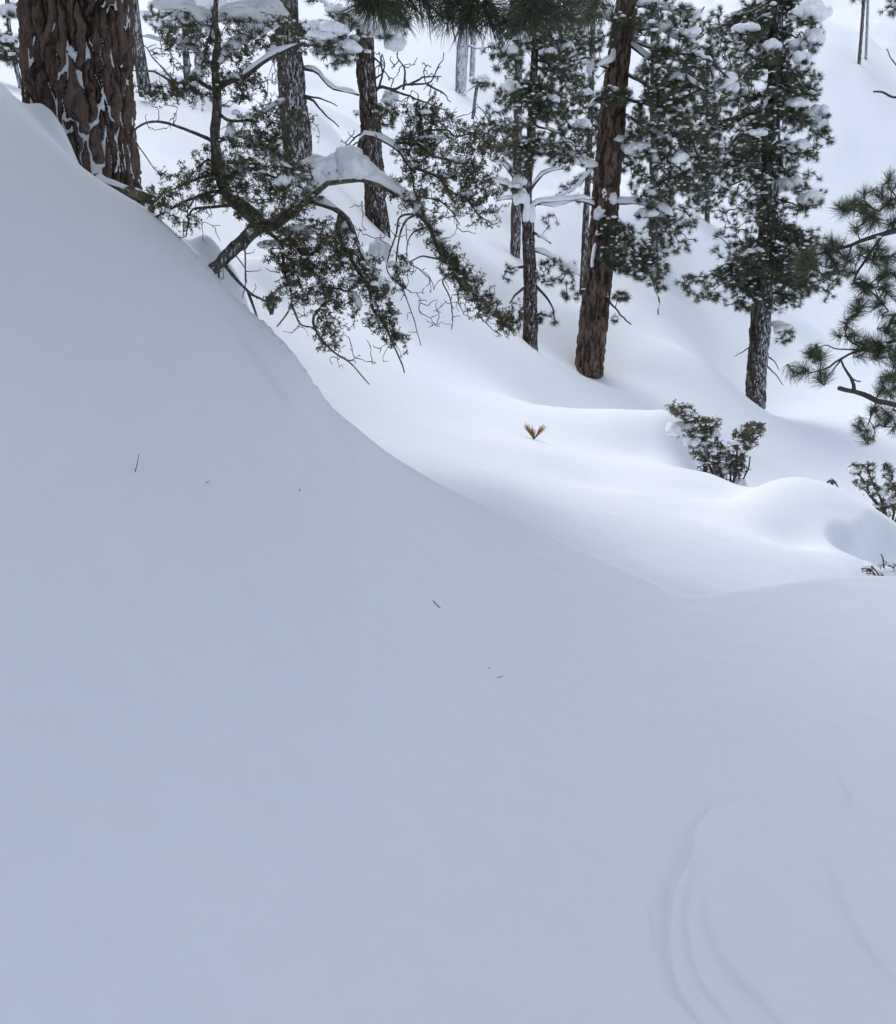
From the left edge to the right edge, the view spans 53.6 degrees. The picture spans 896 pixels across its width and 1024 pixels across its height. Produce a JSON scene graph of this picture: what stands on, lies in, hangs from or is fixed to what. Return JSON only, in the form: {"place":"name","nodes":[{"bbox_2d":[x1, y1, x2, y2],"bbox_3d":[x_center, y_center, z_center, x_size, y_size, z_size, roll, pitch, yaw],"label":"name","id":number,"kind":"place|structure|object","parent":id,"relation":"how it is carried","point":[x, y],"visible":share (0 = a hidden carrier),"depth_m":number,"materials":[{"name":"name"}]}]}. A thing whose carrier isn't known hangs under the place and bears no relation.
{"place":"outdoors","nodes":[
{"label":"outdoors","id":0,"kind":"place"},
{"bbox_2d":[0,0,895,1023],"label":"snow ground","id":1,"kind":"structure","parent":0,"point":[604,732],"depth_m":2.87,"materials":[{"name":"white snow"}]},
{"bbox_2d":[0,0,20,88],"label":"pine tree","id":2,"kind":"object","parent":1,"relation":"on","point":[10,55],"visible":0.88,"depth_m":10.80,"materials":[{"name":"green plant"}]},
{"bbox_2d":[94,173,154,204],"bbox_3d":[-2.221,-2.211,6.085,0.420,0.210,0.073,0,15,0],"label":"fallen branch","id":3,"kind":"object","parent":1,"relation":"on","point":[134,192],"visible":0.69,"depth_m":6.06,"materials":[{"name":"brown plant"}]},
{"bbox_2d":[132,0,151,96],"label":"pine tree","id":4,"kind":"object","parent":1,"relation":"on","point":[142,78],"visible":0.62,"depth_m":13.58,"materials":[{"name":"grey plant"}]},
{"bbox_2d":[140,0,232,77],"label":"pine tree","id":5,"kind":"object","parent":1,"relation":"on","point":[161,18],"visible":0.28,"depth_m":15.38,"materials":[{"name":"green plant"}]},
{"bbox_2d":[193,23,234,86],"bbox_3d":[-4.566,-9.983,18.748,1.954,3.121,1.253,9,18,31],"label":"pine tree","id":6,"kind":"object","parent":1,"relation":"on","point":[197,60],"depth_m":19.07,"materials":[{"name":"grey plant"}]},
{"bbox_2d":[261,294,277,314],"bbox_3d":[-1.286,-1.512,6.438,0.136,0.174,0.307,-5,16,-19],"label":"green sprig","id":7,"kind":"object","parent":1,"relation":"on","point":[270,309],"visible":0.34,"depth_m":6.41,"materials":[{"name":"green plant"}]},
{"bbox_2d":[230,0,373,165],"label":"pine tree","id":8,"kind":"object","parent":1,"relation":"on","point":[331,35],"visible":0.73,"depth_m":12.86,"materials":[{"name":"grey plant"}]},
{"bbox_2d":[16,0,624,211],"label":"old pine tree","id":9,"kind":"object","parent":1,"relation":"on","point":[76,60],"visible":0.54,"depth_m":6.33,"materials":[{"name":"green plant"}]},
{"bbox_2d":[128,0,536,384],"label":"gnarled tree","id":10,"kind":"object","parent":1,"relation":"on","point":[253,20],"visible":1,"depth_m":5.34,"materials":[{"name":"green plant"}]},
{"bbox_2d":[341,0,450,237],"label":"pine tree","id":11,"kind":"object","parent":1,"relation":"on","point":[376,211],"visible":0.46,"depth_m":13.67,"materials":[{"name":"brown plant"}]},
{"bbox_2d":[455,20,485,95],"bbox_3d":[0.752,-16.287,30.833,1.167,5.062,0.448,0,15,0],"label":"pine tree","id":12,"kind":"object","parent":1,"relation":"on","point":[461,69],"visible":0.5,"depth_m":30.86,"materials":[{"name":"grey plant"}]},
{"bbox_2d":[469,28,476,83],"bbox_3d":[0.933,-17.460,32.588,0.386,4.908,0.214,0,15,0],"label":"pine tree","id":13,"kind":"object","parent":1,"relation":"on","point":[472,61],"visible":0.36,"depth_m":32.73,"materials":[{"name":"grey plant"}]},
{"bbox_2d":[463,74,496,119],"bbox_3d":[1.112,-12.512,27.704,1.005,2.192,0.988,8,17,27],"label":"dead tree","id":14,"kind":"object","parent":1,"relation":"on","point":[482,82],"visible":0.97,"depth_m":27.44,"materials":[{"name":"grey wood"}]},
{"bbox_2d":[480,0,524,257],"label":"pine tree","id":15,"kind":"object","parent":1,"relation":"on","point":[515,244],"visible":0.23,"depth_m":19.26,"materials":[{"name":"grey plant"}]},
{"bbox_2d":[525,423,545,438],"bbox_3d":[0.758,-0.689,7.686,0.212,0.206,0.074,0,15,0],"label":"needle sprig","id":16,"kind":"object","parent":1,"relation":"on","point":[532,433],"visible":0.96,"depth_m":7.68,"materials":[{"name":"brown plant"}]},
{"bbox_2d":[478,0,601,350],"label":"pine tree","id":17,"kind":"object","parent":1,"relation":"on","point":[534,90],"visible":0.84,"depth_m":14.79,"materials":[{"name":"green plant"}]},
{"bbox_2d":[552,1,604,294],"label":"pine tree","id":18,"kind":"object","parent":1,"relation":"on","point":[588,179],"visible":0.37,"depth_m":18.79,"materials":[{"name":"green plant"}]},
{"bbox_2d":[538,0,746,378],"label":"pine tree","id":19,"kind":"object","parent":1,"relation":"on","point":[607,253],"visible":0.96,"depth_m":15.49,"materials":[{"name":"green plant"}]},
{"bbox_2d":[635,8,683,265],"bbox_3d":[5.127,-9.032,21.478,1.510,7.583,1.103,-11,18,-34],"label":"pine tree","id":20,"kind":"object","parent":1,"relation":"on","point":[653,225],"visible":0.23,"depth_m":21.78,"materials":[{"name":"green plant"}]},
{"bbox_2d":[675,53,728,223],"bbox_3d":[7.247,-10.271,25.259,1.941,5.804,1.474,-8,17,-26],"label":"pine tree","id":21,"kind":"object","parent":1,"relation":"on","point":[708,201],"visible":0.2,"depth_m":25.30,"materials":[{"name":"green plant"}]},
{"bbox_2d":[662,399,765,486],"bbox_3d":[2.433,-0.529,8.173,1.000,1.045,0.398,0,15,0],"label":"evergreen shrub","id":22,"kind":"object","parent":1,"relation":"on","point":[696,441],"visible":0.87,"depth_m":8.06,"materials":[{"name":"green plant"}]},
{"bbox_2d":[673,0,860,409],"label":"pine tree","id":23,"kind":"object","parent":1,"relation":"on","point":[756,274],"visible":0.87,"depth_m":17.48,"materials":[{"name":"green plant"}]},
{"bbox_2d":[826,478,838,487],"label":"buried twigs","id":24,"kind":"object","parent":1,"relation":"on","point":[832,482],"visible":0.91,"depth_m":9.25,"materials":[{"name":"green plant"}]},
{"bbox_2d":[780,49,895,446],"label":"pine tree","id":25,"kind":"object","parent":1,"relation":"on","point":[878,348],"visible":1,"depth_m":8.46,"materials":[{"name":"green plant"}]},
{"bbox_2d":[850,0,866,64],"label":"pine tree","id":26,"kind":"object","parent":1,"relation":"on","point":[863,2],"visible":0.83,"depth_m":42.42,"materials":[{"name":"grey plant"}]},
{"bbox_2d":[865,0,869,59],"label":"pine tree","id":27,"kind":"object","parent":1,"relation":"on","point":[867,28],"visible":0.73,"depth_m":43.32,"materials":[{"name":"grey plant"}]},
{"bbox_2d":[847,461,895,521],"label":"evergreen shrub","id":28,"kind":"object","parent":1,"relation":"on","point":[885,489],"visible":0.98,"depth_m":9.20,"materials":[{"name":"green plant"}]},
{"bbox_2d":[861,554,895,575],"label":"buried twigs","id":29,"kind":"object","parent":1,"relation":"on","point":[885,570],"visible":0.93,"depth_m":5.51,"materials":[{"name":"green plant"}]},
{"bbox_2d":[876,0,895,19],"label":"pine tree","id":30,"kind":"object","parent":1,"relation":"on","point":[889,5],"visible":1,"depth_m":40.30,"materials":[{"name":"green plant"}]}
]}

